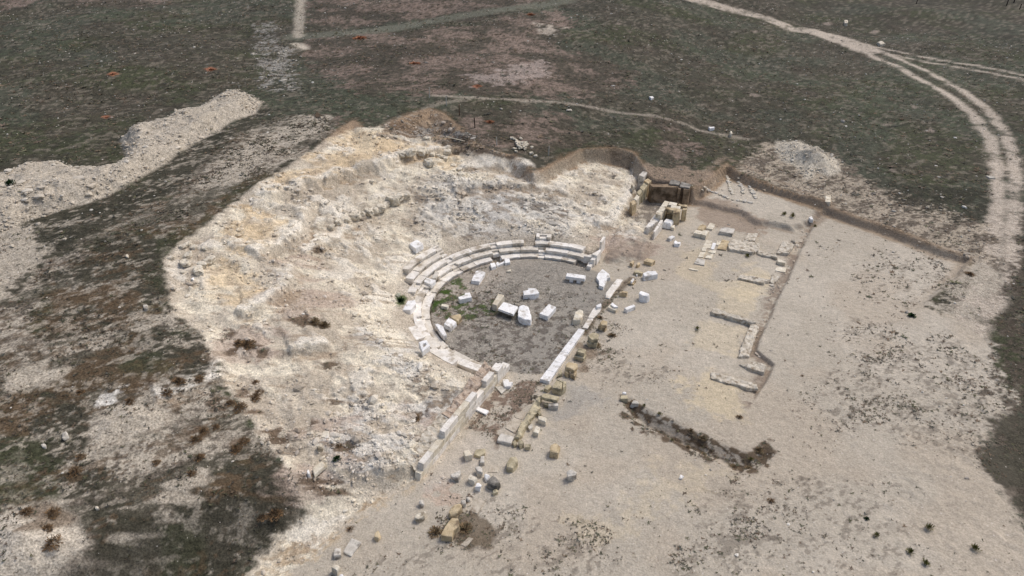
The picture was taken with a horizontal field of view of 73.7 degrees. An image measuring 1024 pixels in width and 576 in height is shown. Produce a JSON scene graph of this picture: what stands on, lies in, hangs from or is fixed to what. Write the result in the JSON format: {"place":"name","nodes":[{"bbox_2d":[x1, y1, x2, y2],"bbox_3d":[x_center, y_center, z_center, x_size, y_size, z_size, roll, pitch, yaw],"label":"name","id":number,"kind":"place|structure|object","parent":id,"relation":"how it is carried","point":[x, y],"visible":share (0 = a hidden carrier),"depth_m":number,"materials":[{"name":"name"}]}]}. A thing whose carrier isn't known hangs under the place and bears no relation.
{"place":"outdoors","nodes":[
{"label":"outdoors","id":0,"kind":"place"},
{"bbox_2d":[459,520,472,535],"bbox_3d":[-2.736,13.921,39.709,1.107,0.382,0.975,-27,41,-36],"label":"weed clump","id":1,"kind":"object","parent":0,"point":[466,525],"visible":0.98,"depth_m":39.74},
{"bbox_2d":[0,0,1023,575],"bbox_3d":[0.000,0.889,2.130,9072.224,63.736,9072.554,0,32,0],"label":"ground","id":2,"kind":"structure","parent":0,"point":[644,472],"depth_m":56.76,"materials":[{"name":"soil"}]},
{"bbox_2d":[19,507,34,515],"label":"dry bush","id":3,"kind":"object","parent":2,"relation":"on","point":[28,510],"visible":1,"depth_m":34.83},
{"bbox_2d":[41,523,53,533],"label":"dry bush","id":4,"kind":"object","parent":2,"relation":"on","point":[49,527],"visible":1,"depth_m":34.27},
{"bbox_2d":[41,533,62,551],"bbox_3d":[-22.823,12.525,33.792,0.988,0.351,1.284,-24,39,-33],"label":"dry bush","id":5,"kind":"object","parent":2,"relation":"on","point":[50,542],"visible":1,"depth_m":33.73,"materials":[{"name":"plant"}]},
{"bbox_2d":[43,507,61,519],"bbox_3d":[-23.645,11.516,34.998,1.083,0.254,0.995,12,34,18],"label":"dry bush","id":6,"kind":"object","parent":2,"relation":"on","point":[49,511],"visible":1,"depth_m":35.02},
{"bbox_2d":[65,465,83,478],"bbox_3d":[-23.821,9.906,37.027,0.990,0.267,1.083,-4,32,-6],"label":"dry bush","id":7,"kind":"object","parent":2,"relation":"on","point":[75,470],"visible":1,"depth_m":37.02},
{"bbox_2d":[172,377,186,385],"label":"dry bush","id":8,"kind":"object","parent":2,"relation":"on","point":[178,380],"visible":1,"depth_m":42.73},
{"bbox_2d":[179,258,191,266],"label":"boulder","id":9,"kind":"object","parent":2,"relation":"on","point":[185,262],"visible":1,"depth_m":51.77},
{"bbox_2d":[187,434,202,443],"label":"dry bush","id":10,"kind":"object","parent":2,"relation":"on","point":[194,438],"visible":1,"depth_m":40.10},
{"bbox_2d":[193,265,203,275],"bbox_3d":[-23.585,-1.331,51.347,0.796,0.488,1.083,-13,34,-20],"label":"boulder","id":11,"kind":"object","parent":2,"relation":"on","point":[198,270],"visible":1,"depth_m":51.07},
{"bbox_2d":[203,255,215,263],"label":"boulder","id":12,"kind":"object","parent":2,"relation":"on","point":[210,259],"visible":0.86,"depth_m":52.60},
{"bbox_2d":[229,443,242,455],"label":"dry bush","id":13,"kind":"object","parent":2,"relation":"on","point":[234,447],"visible":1,"depth_m":40.34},
{"bbox_2d":[233,402,248,413],"bbox_3d":[-17.070,7.384,42.546,1.244,0.298,1.173,-13,34,-20],"label":"dry bush","id":14,"kind":"object","parent":2,"relation":"on","point":[238,407],"visible":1,"depth_m":42.56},
{"bbox_2d":[236,339,257,349],"bbox_3d":[-18.261,3.792,46.849,1.505,0.341,1.444,-27,41,-36],"label":"dry bush","id":15,"kind":"object","parent":2,"relation":"on","point":[244,342],"visible":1,"depth_m":46.89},
{"bbox_2d":[266,508,283,520],"bbox_3d":[-13.641,12.777,39.063,1.125,0.380,1.284,-20,37,-29],"label":"dry bush","id":16,"kind":"object","parent":2,"relation":"on","point":[275,516],"visible":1,"depth_m":38.98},
{"bbox_2d":[312,461,325,477],"bbox_3d":[-11.635,10.930,41.153,0.525,0.352,1.040,21,38,30],"label":"flat rock","id":17,"kind":"object","parent":2,"relation":"on","point":[319,468],"visible":1,"depth_m":41.02,"materials":[{"name":"beige stone"}]},
{"bbox_2d":[331,565,340,575],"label":"boulder","id":18,"kind":"object","parent":2,"relation":"on","point":[335,569],"visible":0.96,"depth_m":36.94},
{"bbox_2d":[333,548,342,558],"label":"boulder","id":19,"kind":"object","parent":2,"relation":"on","point":[337,553],"visible":1,"depth_m":38.02,"materials":[{"name":"grey stone"}]},
{"bbox_2d":[344,539,361,556],"bbox_3d":[-9.078,14.762,38.682,0.719,0.319,1.068,12,34,19],"label":"flat rock","id":20,"kind":"object","parent":2,"relation":"on","point":[352,547],"visible":1,"depth_m":38.56,"materials":[{"name":"grey stone"}]},
{"bbox_2d":[348,213,359,220],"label":"boulder","id":21,"kind":"object","parent":2,"relation":"on","point":[354,217],"visible":0.87,"depth_m":63.59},
{"bbox_2d":[364,207,373,215],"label":"boulder","id":22,"kind":"object","parent":2,"relation":"on","point":[368,211],"visible":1,"depth_m":64.63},
{"bbox_2d":[376,203,385,212],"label":"boulder","id":23,"kind":"object","parent":2,"relation":"on","point":[381,207],"visible":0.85,"depth_m":65.75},
{"bbox_2d":[385,195,400,206],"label":"boulder","id":24,"kind":"object","parent":2,"relation":"on","point":[393,200],"visible":0.89,"depth_m":66.83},
{"bbox_2d":[401,190,410,199],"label":"boulder","id":25,"kind":"object","parent":2,"relation":"on","point":[407,194],"visible":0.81,"depth_m":67.86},
{"bbox_2d":[403,300,415,314],"bbox_3d":[-8.651,1.663,58.010,0.864,0.654,1.766,5,32,8],"label":"marble block","id":26,"kind":"object","parent":2,"relation":"on","point":[409,307],"depth_m":57.66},
{"bbox_2d":[404,148,415,156],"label":"boulder","id":27,"kind":"object","parent":2,"relation":"on","point":[410,152],"visible":0.98,"depth_m":72.23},
{"bbox_2d":[409,240,423,253],"bbox_3d":[-8.979,-3.894,64.416,1.146,0.664,1.380,-25,40,-34],"label":"marble block","id":28,"kind":"object","parent":2,"relation":"on","point":[416,246],"depth_m":64.15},
{"bbox_2d":[408,286,433,319],"bbox_3d":[-8.060,1.509,59.177,2.256,1.270,4.237,0,32,0],"label":"seating wedge","id":29,"kind":"object","parent":2,"relation":"on","point":[422,310],"visible":0.89,"depth_m":59.43,"materials":[{"name":"stone"}]},
{"bbox_2d":[416,510,425,522],"bbox_3d":[-5.394,13.530,40.303,0.595,0.548,0.590,0,32,0],"label":"boulder","id":30,"kind":"object","parent":2,"relation":"on","point":[420,516],"visible":1,"depth_m":40.15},
{"bbox_2d":[417,147,426,156],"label":"boulder","id":31,"kind":"object","parent":2,"relation":"on","point":[421,151],"visible":1,"depth_m":73.71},
{"bbox_2d":[411,283,435,300],"bbox_3d":[-7.905,0.316,61.080,2.131,1.246,0.728,7,33,11],"label":"stairway","id":32,"kind":"object","parent":2,"relation":"on","point":[422,289],"visible":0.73,"depth_m":60.99,"materials":[{"name":"stone"}]},
{"bbox_2d":[418,340,429,355],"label":"holed block","id":33,"kind":"object","parent":2,"relation":"on","point":[424,346],"depth_m":50.97,"materials":[{"name":"stone"}]},
{"bbox_2d":[408,321,448,348],"bbox_3d":[-6.946,3.950,55.261,2.353,1.270,4.236,-16,35,-24],"label":"seating wedge","id":34,"kind":"object","parent":2,"relation":"on","point":[420,331],"visible":0.83,"depth_m":54.97,"materials":[{"name":"stone"}]},
{"bbox_2d":[423,158,434,167],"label":"boulder","id":35,"kind":"object","parent":2,"relation":"on","point":[429,162],"visible":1,"depth_m":72.34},
{"bbox_2d":[402,248,457,294],"bbox_3d":[-7.553,-1.423,63.184,3.797,1.992,5.284,15,35,23],"label":"seating wedge","id":36,"kind":"object","parent":2,"relation":"on","point":[420,268],"visible":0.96,"depth_m":63.11,"materials":[{"name":"stone"}]},
{"bbox_2d":[424,278,435,288],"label":"marble block","id":37,"kind":"object","parent":36,"relation":"on","point":[430,283],"depth_m":61.63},
{"bbox_2d":[428,525,442,538],"bbox_3d":[-4.432,14.075,39.511,1.003,0.350,1.076,-1,32,-1],"label":"weed clump","id":38,"kind":"object","parent":2,"relation":"on","point":[435,529],"visible":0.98,"depth_m":39.52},
{"bbox_2d":[435,324,446,339],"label":"marble block","id":39,"kind":"object","parent":2,"relation":"on","point":[439,328],"depth_m":55.51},
{"bbox_2d":[429,347,452,353],"bbox_3d":[-5.614,5.022,53.570,2.120,1.230,0.732,-26,40,-35],"label":"stairway","id":40,"kind":"object","parent":2,"relation":"on","point":[432,350],"visible":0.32,"depth_m":53.64,"materials":[{"name":"stone"}]},
{"bbox_2d":[432,245,462,275],"bbox_3d":[-6.130,-2.570,65.008,3.501,1.977,0.725,25,40,34],"label":"stairway","id":41,"kind":"object","parent":2,"relation":"on","point":[450,262],"visible":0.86,"depth_m":64.93,"materials":[{"name":"stone"}]},
{"bbox_2d":[441,518,459,541],"bbox_3d":[-3.465,14.028,39.468,0.731,0.704,1.494,14,34,21],"label":"stone block","id":42,"kind":"object","parent":2,"relation":"on","point":[451,530],"depth_m":39.19,"materials":[{"name":"beige stone"}]},
{"bbox_2d":[444,318,456,331],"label":"marble block","id":43,"kind":"object","parent":2,"relation":"on","point":[450,324],"depth_m":56.74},
{"bbox_2d":[448,505,462,518],"bbox_3d":[-3.345,13.350,40.620,0.618,0.667,0.971,20,37,29],"label":"boulder","id":44,"kind":"object","parent":2,"relation":"on","point":[455,511],"visible":0.96,"depth_m":40.39,"materials":[{"name":"beige stone"}]},
{"bbox_2d":[450,468,460,481],"bbox_3d":[-3.488,11.918,42.989,0.514,0.650,0.878,26,40,35],"label":"boulder","id":45,"kind":"object","parent":2,"relation":"on","point":[455,476],"visible":1,"depth_m":42.78,"materials":[{"name":"grey stone"}]},
{"bbox_2d":[449,314,461,324],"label":"stone block","id":46,"kind":"object","parent":2,"relation":"on","point":[457,318],"depth_m":57.52,"materials":[{"name":"beige stone"}]},
{"bbox_2d":[404,361,509,480],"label":"retaining wall","id":47,"kind":"structure","parent":2,"relation":"on","point":[439,435],"depth_m":46.13,"materials":[{"name":"beige stone"}]},
{"bbox_2d":[432,349,490,373],"bbox_3d":[-3.858,5.763,52.373,4.259,1.258,2.287,20,37,29],"label":"seating wedge","id":48,"kind":"object","parent":2,"relation":"on","point":[455,358],"visible":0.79,"depth_m":52.02,"materials":[{"name":"stone"}]},
{"bbox_2d":[458,292,471,303],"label":"marble block","id":49,"kind":"object","parent":2,"relation":"on","point":[466,297],"depth_m":60.18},
{"bbox_2d":[463,450,471,461],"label":"stone block","id":50,"kind":"object","parent":2,"relation":"on","point":[467,455],"depth_m":44.21,"materials":[{"name":"beige stone"}]},
{"bbox_2d":[448,243,492,272],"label":"seating wedge","id":51,"kind":"object","parent":2,"relation":"on","point":[468,259],"visible":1,"depth_m":65.95,"materials":[{"name":"stone"}]},
{"bbox_2d":[467,475,478,484],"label":"boulder","id":52,"kind":"object","parent":2,"relation":"on","point":[472,480],"visible":0.95,"depth_m":42.50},
{"bbox_2d":[471,270,484,284],"bbox_3d":[-3.159,-0.967,63.637,0.958,0.525,2.115,8,33,12],"label":"marble block","id":53,"kind":"object","parent":2,"relation":"on","point":[478,277],"depth_m":63.21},
{"bbox_2d":[471,498,484,513],"bbox_3d":[-2.117,13.222,41.199,0.688,0.219,1.059,12,34,18],"label":"paving slab","id":54,"kind":"object","parent":2,"relation":"on","point":[478,504],"depth_m":41.17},
{"bbox_2d":[475,465,482,477],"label":"boulder","id":55,"kind":"object","parent":2,"relation":"on","point":[478,471],"visible":0.96,"depth_m":43.04,"materials":[{"name":"grey stone"}]},
{"bbox_2d":[474,448,484,458],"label":"stone block","id":56,"kind":"object","parent":2,"relation":"on","point":[478,453],"depth_m":44.60,"materials":[{"name":"stone"}]},
{"bbox_2d":[486,476,499,489],"bbox_3d":[-1.160,12.196,42.459,0.892,0.756,0.790,0,32,0],"label":"boulder","id":57,"kind":"object","parent":2,"relation":"on","point":[493,482],"visible":0.94,"depth_m":42.21,"materials":[{"name":"stone"}]},
{"bbox_2d":[488,465,498,472],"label":"paving slab","id":58,"kind":"structure","parent":2,"relation":"on","point":[493,468],"depth_m":43.61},
{"bbox_2d":[489,242,499,257],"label":"stairway","id":59,"kind":"object","parent":2,"relation":"on","point":[494,250],"visible":0.98,"depth_m":67.12,"materials":[{"name":"stone"}]},
{"bbox_2d":[492,294,503,310],"bbox_3d":[-1.225,1.326,59.725,0.621,0.818,1.879,10,33,16],"label":"stone block","id":60,"kind":"object","parent":2,"relation":"on","point":[498,302],"depth_m":59.36,"materials":[{"name":"beige stone"}]},
{"bbox_2d":[0,22,1005,574],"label":"rubble","id":61,"kind":"object","parent":2,"relation":"on","point":[298,388],"visible":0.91,"depth_m":57.53,"materials":[{"name":"stone"}]},
{"bbox_2d":[497,433,513,445],"bbox_3d":[-0.417,10.219,45.836,1.053,0.445,0.832,11,34,17],"label":"stone slab","id":62,"kind":"object","parent":2,"relation":"on","point":[505,439],"depth_m":45.60,"materials":[{"name":"grey stone"}]},
{"bbox_2d":[502,379,512,388],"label":"broken block","id":63,"kind":"object","parent":2,"relation":"on","point":[506,383],"depth_m":50.47,"materials":[{"name":"stone"}]},
{"bbox_2d":[498,302,517,315],"bbox_3d":[-0.295,1.795,58.420,1.703,0.222,1.261,17,36,25],"label":"marble slab","id":64,"kind":"object","parent":2,"relation":"on","point":[509,309],"depth_m":58.30,"materials":[{"name":"stone"}]},
{"bbox_2d":[0,0,1023,575],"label":"weeds","id":65,"kind":"object","parent":2,"relation":"on","point":[866,402],"visible":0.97,"depth_m":62.45,"materials":[{"name":"plant"}]},
{"bbox_2d":[0,0,1023,572],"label":"pebbles","id":66,"kind":"object","parent":2,"relation":"on","point":[566,110],"visible":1,"depth_m":98.98,"materials":[{"name":"stone"}]},
{"bbox_2d":[507,457,517,472],"bbox_3d":[-0.008,11.365,43.766,0.552,0.745,1.080,17,36,25],"label":"boulder","id":67,"kind":"object","parent":2,"relation":"on","point":[512,463],"visible":1,"depth_m":43.51,"materials":[{"name":"stone"}]},
{"bbox_2d":[506,418,521,433],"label":"paving slab","id":68,"kind":"structure","parent":2,"relation":"on","point":[513,425],"depth_m":47.01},
{"bbox_2d":[496,240,537,261],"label":"seating wedge","id":69,"kind":"object","parent":2,"relation":"on","point":[514,249],"visible":0.95,"depth_m":67.28,"materials":[{"name":"stone"}]},
{"bbox_2d":[518,305,531,324],"bbox_3d":[1.107,2.315,58.107,1.161,0.906,2.302,0,32,0],"label":"marble block","id":70,"kind":"object","parent":2,"relation":"on","point":[525,317],"depth_m":57.47,"materials":[{"name":"stone"}]},
{"bbox_2d":[515,396,541,441],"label":"wall","id":71,"kind":"structure","parent":2,"relation":"on","point":[528,419],"depth_m":47.13,"materials":[{"name":"stone"}]},
{"bbox_2d":[541,394,558,402],"bbox_3d":[2.691,7.869,48.740,1.268,0.348,0.493,10,33,16],"label":"stone slab","id":72,"kind":"object","parent":71,"relation":"on","point":[548,397],"depth_m":48.60,"materials":[{"name":"stone"}]},
{"bbox_2d":[523,288,538,298],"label":"fluted block","id":73,"kind":"object","parent":2,"relation":"on","point":[531,293],"depth_m":60.62,"materials":[{"name":"stone"}]},
{"bbox_2d":[533,426,540,436],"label":"stone block","id":74,"kind":"object","parent":2,"relation":"on","point":[537,431],"depth_m":46.15,"materials":[{"name":"beige stone"}]},
{"bbox_2d":[537,233,546,259],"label":"stairway","id":75,"kind":"object","parent":2,"relation":"on","point":[541,251],"visible":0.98,"depth_m":67.58,"materials":[{"name":"stone"}]},
{"bbox_2d":[538,416,546,425],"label":"stone block","id":76,"kind":"object","parent":2,"relation":"on","point":[542,420],"depth_m":47.06,"materials":[{"name":"beige stone"}]},
{"bbox_2d":[536,233,551,241],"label":"seat fragment","id":77,"kind":"object","parent":2,"relation":"on","point":[548,237],"visible":1,"depth_m":68.14,"materials":[{"name":"stone"}]},
{"bbox_2d":[540,304,555,320],"bbox_3d":[3.118,2.129,58.613,0.848,0.589,1.783,17,36,25],"label":"marble block","id":78,"kind":"object","parent":2,"relation":"on","point":[548,311],"depth_m":58.27,"materials":[{"name":"stone"}]},
{"bbox_2d":[548,402,558,409],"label":"stone block","id":79,"kind":"object","parent":2,"relation":"on","point":[553,406],"depth_m":48.36,"materials":[{"name":"grey stone"}]},
{"bbox_2d":[549,444,559,458],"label":"stone block","id":80,"kind":"object","parent":2,"relation":"on","point":[554,451],"depth_m":44.46,"materials":[{"name":"beige stone"}]},
{"bbox_2d":[544,380,566,395],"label":"stone pier","id":81,"kind":"structure","parent":2,"relation":"on","point":[558,387],"depth_m":49.81,"materials":[{"name":"stone"}]},
{"bbox_2d":[535,240,585,264],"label":"seating wedge","id":82,"kind":"object","parent":2,"relation":"on","point":[571,253],"visible":0.98,"depth_m":66.93,"materials":[{"name":"stone"}]},
{"bbox_2d":[540,329,584,383],"bbox_3d":[4.067,5.318,53.689,0.747,0.507,7.392,15,35,22],"label":"threshold","id":83,"kind":"object","parent":2,"relation":"on","point":[549,374],"visible":0.97,"depth_m":52.99,"materials":[{"name":"stone"}]},
{"bbox_2d":[564,362,577,379],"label":"stone pier","id":84,"kind":"structure","parent":2,"relation":"on","point":[571,367],"depth_m":51.35,"materials":[{"name":"beige stone"}]},
{"bbox_2d":[567,469,576,481],"bbox_3d":[3.720,11.842,42.924,0.606,0.767,0.683,21,37,29],"label":"carved capital","id":85,"kind":"object","parent":2,"relation":"on","point":[571,475],"visible":1,"depth_m":42.71,"materials":[{"name":"grey stone"}]},
{"bbox_2d":[566,273,585,282],"bbox_3d":[5.896,-0.836,63.160,1.810,0.707,0.665,8,33,12],"label":"cornice block","id":86,"kind":"object","parent":2,"relation":"on","point":[571,277],"depth_m":62.88,"materials":[{"name":"stone"}]},
{"bbox_2d":[573,310,583,324],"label":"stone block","id":87,"kind":"object","parent":2,"relation":"on","point":[578,317],"visible":1,"depth_m":57.39,"materials":[{"name":"beige stone"}]},
{"bbox_2d":[574,347,585,361],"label":"stone pier","id":88,"kind":"structure","parent":2,"relation":"on","point":[580,355],"depth_m":53.08,"materials":[{"name":"stone"}]},
{"bbox_2d":[587,333,598,347],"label":"stone pier","id":89,"kind":"structure","parent":2,"relation":"on","point":[592,341],"depth_m":54.50,"materials":[{"name":"stone"}]},
{"bbox_2d":[583,236,605,269],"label":"end wall","id":90,"kind":"structure","parent":2,"relation":"on","point":[592,260],"depth_m":65.69,"materials":[{"name":"stone"}]},
{"bbox_2d":[582,279,622,328],"bbox_3d":[7.994,1.320,60.163,0.715,0.349,8.794,16,35,24],"label":"worn threshold","id":91,"kind":"object","parent":2,"relation":"on","point":[612,289],"visible":1,"depth_m":60.72,"materials":[{"name":"stone"}]},
{"bbox_2d":[598,321,606,331],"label":"stone pier","id":92,"kind":"structure","parent":2,"relation":"on","point":[602,326],"depth_m":56.39,"materials":[{"name":"beige stone"}]},
{"bbox_2d":[596,269,609,289],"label":"irregular slab","id":93,"kind":"structure","parent":2,"relation":"on","point":[602,277],"depth_m":63.21,"materials":[{"name":"stone"}]},
{"bbox_2d":[624,305,635,312],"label":"marble block","id":94,"kind":"object","parent":2,"relation":"on","point":[630,308],"depth_m":58.89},
{"bbox_2d":[629,171,650,215],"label":"block wall","id":95,"kind":"structure","parent":2,"relation":"on","point":[642,192],"depth_m":77.20,"materials":[{"name":"grey stone"}]},
{"bbox_2d":[638,291,648,302],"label":"marble block","id":96,"kind":"object","parent":2,"relation":"on","point":[643,296],"depth_m":60.14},
{"bbox_2d":[644,258,654,265],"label":"stone block","id":97,"kind":"object","parent":2,"relation":"on","point":[649,262],"depth_m":65.72,"materials":[{"name":"beige stone"}]},
{"bbox_2d":[642,271,657,280],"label":"marble block","id":98,"kind":"object","parent":2,"relation":"on","point":[649,275],"depth_m":63.38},
{"bbox_2d":[644,215,658,234],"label":"white wall","id":99,"kind":"structure","parent":2,"relation":"on","point":[651,225],"depth_m":71.36,"materials":[{"name":"stone"}]},
{"bbox_2d":[652,220,662,239],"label":"upright slab","id":100,"kind":"structure","parent":2,"relation":"on","point":[657,230],"depth_m":70.78,"materials":[{"name":"stone"}]},
{"bbox_2d":[662,219,673,228],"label":"stone block","id":101,"kind":"object","parent":2,"relation":"on","point":[667,223],"visible":0.99,"depth_m":72.14,"materials":[{"name":"stone"}]},
{"bbox_2d":[647,179,690,205],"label":"block wall","id":102,"kind":"structure","parent":2,"relation":"on","point":[662,193],"depth_m":76.99,"materials":[{"name":"stone"}]},
{"bbox_2d":[655,201,686,224],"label":"gate masonry","id":103,"kind":"object","parent":2,"relation":"on","point":[669,210],"visible":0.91,"depth_m":73.23,"materials":[{"name":"beige stone"}]},
{"bbox_2d":[717,239,728,250],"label":"paving slab","id":104,"kind":"structure","parent":2,"relation":"on","point":[723,245],"depth_m":68.94,"materials":[{"name":"beige stone"}]},
{"bbox_2d":[718,227,734,236],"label":"stone block","id":105,"kind":"object","parent":2,"relation":"on","point":[726,231],"depth_m":71.08,"materials":[{"name":"grey stone"}]},
{"bbox_2d":[701,186,752,203],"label":"drain line","id":106,"kind":"object","parent":2,"relation":"on","point":[727,197],"visible":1,"depth_m":77.77,"materials":[{"name":"grey stone"}]},
{"bbox_2d":[726,175,734,194],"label":"drain line","id":107,"kind":"object","parent":2,"relation":"on","point":[730,188],"visible":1,"depth_m":80.46,"materials":[{"name":"grey stone"}]},
{"bbox_2d":[709,372,756,391],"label":"foundation wall","id":108,"kind":"structure","parent":2,"relation":"on","point":[740,384],"depth_m":50.85,"materials":[{"name":"stone"}]},
{"bbox_2d":[711,309,756,325],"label":"foundation wall","id":109,"kind":"structure","parent":2,"relation":"on","point":[719,313],"depth_m":57.94,"materials":[{"name":"stone"}]},
{"bbox_2d":[727,239,759,254],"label":"foundation wall","id":110,"kind":"structure","parent":2,"relation":"on","point":[742,246],"depth_m":68.36,"materials":[{"name":"stone"}]},
{"bbox_2d":[738,324,758,357],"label":"foundation wall","id":111,"kind":"structure","parent":2,"relation":"on","point":[748,343],"depth_m":55.21,"materials":[{"name":"stone"}]},
{"bbox_2d":[745,233,757,242],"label":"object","id":112,"kind":"structure","parent":2,"relation":"on","point":[751,237],"depth_m":70.14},
{"bbox_2d":[738,361,765,375],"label":"foundation wall","id":113,"kind":"structure","parent":2,"relation":"on","point":[756,367],"depth_m":52.43,"materials":[{"name":"stone"}]},
{"bbox_2d":[738,274,769,284],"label":"foundation wall","id":114,"kind":"structure","parent":2,"relation":"on","point":[754,279],"depth_m":63.30,"materials":[{"name":"stone"}]},
{"bbox_2d":[756,251,777,259],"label":"foundation wall","id":115,"kind":"structure","parent":2,"relation":"on","point":[770,255],"depth_m":67.35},
{"bbox_2d":[777,241,793,255],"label":"foundation wall","id":116,"kind":"structure","parent":2,"relation":"on","point":[785,249],"depth_m":68.40,"materials":[{"name":"stone"}]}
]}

